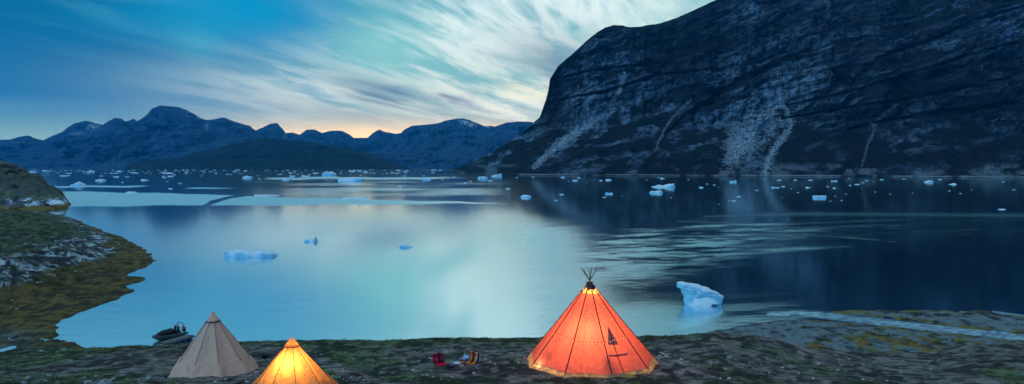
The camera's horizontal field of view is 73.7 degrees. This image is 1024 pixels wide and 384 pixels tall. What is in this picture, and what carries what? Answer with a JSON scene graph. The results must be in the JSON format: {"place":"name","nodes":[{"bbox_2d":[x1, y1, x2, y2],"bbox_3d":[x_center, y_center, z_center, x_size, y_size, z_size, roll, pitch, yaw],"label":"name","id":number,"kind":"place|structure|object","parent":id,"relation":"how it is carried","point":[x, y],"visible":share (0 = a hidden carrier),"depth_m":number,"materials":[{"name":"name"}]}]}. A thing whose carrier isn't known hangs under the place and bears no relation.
{"place":"outdoors","nodes":[
{"label":"outdoors","id":0,"kind":"place"},
{"bbox_2d":[0,121,101,166],"bbox_3d":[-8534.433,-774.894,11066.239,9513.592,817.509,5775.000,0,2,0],"label":"mountain","id":1,"kind":"structure","parent":0,"point":[22,151],"depth_m":10296.25,"materials":[{"name":"blue stone"}]},
{"bbox_2d":[20,105,260,168],"bbox_3d":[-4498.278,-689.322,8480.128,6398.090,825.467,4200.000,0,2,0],"label":"mountain","id":2,"kind":"structure","parent":0,"point":[162,132],"depth_m":7742.36,"materials":[{"name":"blue stone"}]},
{"bbox_2d":[261,353,268,361],"bbox_3d":[-10.879,7.308,30.087,0.344,0.410,0.319,2,3,41],"label":"fire bowl","id":3,"kind":"object","parent":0,"point":[264,355],"visible":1,"depth_m":30.01,"materials":[{"name":"metal"}]},
{"bbox_2d":[124,138,409,169],"bbox_3d":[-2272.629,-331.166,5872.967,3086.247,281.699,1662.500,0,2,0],"label":"dark hill","id":4,"kind":"structure","parent":0,"point":[265,154],"depth_m":5421.73,"materials":[{"name":"stone"}]},
{"bbox_2d":[256,123,399,152],"bbox_3d":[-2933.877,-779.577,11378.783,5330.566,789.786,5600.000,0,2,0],"label":"mountain","id":5,"kind":"structure","parent":0,"point":[378,140],"depth_m":10942.53,"materials":[{"name":"blue stone"}]},
{"bbox_2d":[0,0,714,139],"label":"sky","id":6,"kind":"structure","parent":0,"point":[357,68],"materials":[{"name":"blue"}]},
{"bbox_2d":[366,150,479,168],"bbox_3d":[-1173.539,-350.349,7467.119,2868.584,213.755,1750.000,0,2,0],"label":"mountain","id":7,"kind":"structure","parent":0,"point":[437,159],"depth_m":7122.21,"materials":[{"name":"blue stone"}]},
{"bbox_2d":[379,118,493,155],"bbox_3d":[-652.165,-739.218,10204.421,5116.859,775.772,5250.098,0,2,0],"label":"mountain","id":8,"kind":"structure","parent":0,"point":[463,136],"depth_m":9539.03,"materials":[{"name":"blue stone"}]},
{"bbox_2d":[474,121,533,156],"bbox_3d":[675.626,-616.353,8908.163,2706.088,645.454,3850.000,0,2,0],"label":"mountain","id":9,"kind":"structure","parent":0,"point":[494,138],"depth_m":8514.51,"materials":[{"name":"blue stone"}]},
{"bbox_2d":[0,169,1023,351],"bbox_3d":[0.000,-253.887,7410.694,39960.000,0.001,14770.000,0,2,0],"label":"water","id":10,"kind":"structure","parent":0,"point":[494,258],"depth_m":197.30,"materials":[{"name":"blue liquid"}]},
{"bbox_2d":[70,182,85,185],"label":"iceberg","id":11,"kind":"object","parent":10,"relation":"on","point":[79,184],"visible":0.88,"depth_m":852.96,"materials":[{"name":"ice"}]},
{"bbox_2d":[152,322,187,340],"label":"inflatable boat","id":12,"kind":"object","parent":10,"relation":"on","point":[169,333],"visible":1,"depth_m":94.93,"materials":[{"name":"black rubber"}]},
{"bbox_2d":[159,334,194,343],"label":"boat","id":13,"kind":"object","parent":10,"relation":"on","point":[184,338],"visible":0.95,"depth_m":93.03,"materials":[{"name":"wood"}]},
{"bbox_2d":[224,249,277,257],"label":"iceberg","id":14,"kind":"object","parent":10,"relation":"on","point":[246,253],"visible":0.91,"depth_m":181.27,"materials":[{"name":"ice"}]},
{"bbox_2d":[304,236,317,241],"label":"iceberg","id":15,"kind":"object","parent":10,"relation":"on","point":[315,239],"visible":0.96,"depth_m":217.81,"materials":[{"name":"ice"}]},
{"bbox_2d":[322,171,335,174],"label":"iceberg","id":16,"kind":"object","parent":10,"relation":"on","point":[328,173],"visible":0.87,"depth_m":1805.47,"materials":[{"name":"ice"}]},
{"bbox_2d":[338,177,363,180],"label":"iceberg","id":17,"kind":"object","parent":10,"relation":"on","point":[353,179],"visible":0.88,"depth_m":1095.12,"materials":[{"name":"ice"}]},
{"bbox_2d":[343,196,367,198],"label":"iceberg","id":18,"kind":"object","parent":10,"relation":"on","point":[354,197],"visible":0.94,"depth_m":511.85,"materials":[{"name":"ice"}]},
{"bbox_2d":[400,244,411,247],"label":"iceberg","id":19,"kind":"object","parent":10,"relation":"on","point":[404,246],"visible":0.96,"depth_m":202.00,"materials":[{"name":"ice"}]},
{"bbox_2d":[652,183,674,186],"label":"iceberg","id":20,"kind":"object","parent":10,"relation":"on","point":[669,185],"visible":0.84,"depth_m":786.36,"materials":[{"name":"ice"}]},
{"bbox_2d":[677,281,723,306],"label":"iceberg","id":21,"kind":"object","parent":10,"relation":"on","point":[694,294],"visible":0.99,"depth_m":118.44,"materials":[{"name":"ice"}]},
{"bbox_2d":[812,195,825,197],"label":"iceberg","id":22,"kind":"object","parent":10,"relation":"on","point":[821,196],"visible":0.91,"depth_m":520.21,"materials":[{"name":"ice"}]},
{"bbox_2d":[0,161,1023,383],"bbox_3d":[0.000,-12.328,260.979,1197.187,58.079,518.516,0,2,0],"label":"ground","id":23,"kind":"structure","parent":0,"point":[44,248],"depth_m":35.17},
{"bbox_2d":[94,378,112,383],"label":"boulder","id":24,"kind":"object","parent":23,"relation":"on","point":[106,381],"visible":0.96,"depth_m":25.48,"materials":[{"name":"stone"}]},
{"bbox_2d":[164,311,265,377],"bbox_3d":[-12.299,6.200,28.036,3.961,2.586,4.006,0,2,0],"label":"bell tent","id":25,"kind":"object","parent":23,"relation":"on","point":[215,348],"visible":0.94,"depth_m":27.37,"materials":[{"name":"beige fabric"}]},
{"bbox_2d":[252,337,337,383],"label":"bell tent","id":26,"kind":"object","parent":23,"relation":"on","point":[293,362],"visible":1,"depth_m":22.18,"materials":[{"name":"yellow fabric"}]},
{"bbox_2d":[432,352,449,371],"bbox_3d":[-2.882,6.963,27.828,0.539,0.705,0.646,-2,3,-38],"label":"camp chair","id":27,"kind":"object","parent":23,"relation":"on","point":[438,359],"visible":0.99,"depth_m":27.93,"materials":[{"name":"fabric"}]},
{"bbox_2d":[460,352,469,359],"bbox_3d":[-2.061,7.256,30.112,0.485,0.427,0.245,1,2,23],"label":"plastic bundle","id":28,"kind":"object","parent":23,"relation":"on","point":[466,357],"visible":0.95,"depth_m":30.02,"materials":[{"name":"plastic"}]},
{"bbox_2d":[461,351,478,370],"bbox_3d":[-1.712,6.961,28.025,0.539,0.707,0.652,2,3,40],"label":"camp chair","id":29,"kind":"object","parent":23,"relation":"on","point":[473,359],"visible":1,"depth_m":28.08,"materials":[{"name":"fabric"}]},
{"bbox_2d":[527,268,657,377],"bbox_3d":[3.463,5.436,29.317,5.634,4.379,5.710,0,2,0],"label":"lavvu tent","id":30,"kind":"object","parent":23,"relation":"on","point":[590,333],"visible":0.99,"depth_m":28.02,"materials":[{"name":"orange fabric"}]},
{"bbox_2d":[0,333,1023,383],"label":"grass","id":31,"kind":"structure","parent":0,"point":[335,345],"depth_m":31.14,"materials":[{"name":"green plant"}]},
{"bbox_2d":[446,0,1023,177],"bbox_3d":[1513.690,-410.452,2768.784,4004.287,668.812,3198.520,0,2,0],"label":"mountain","id":32,"kind":"structure","parent":0,"point":[863,88],"depth_m":1831.62,"materials":[{"name":"grey stone"}]}
]}

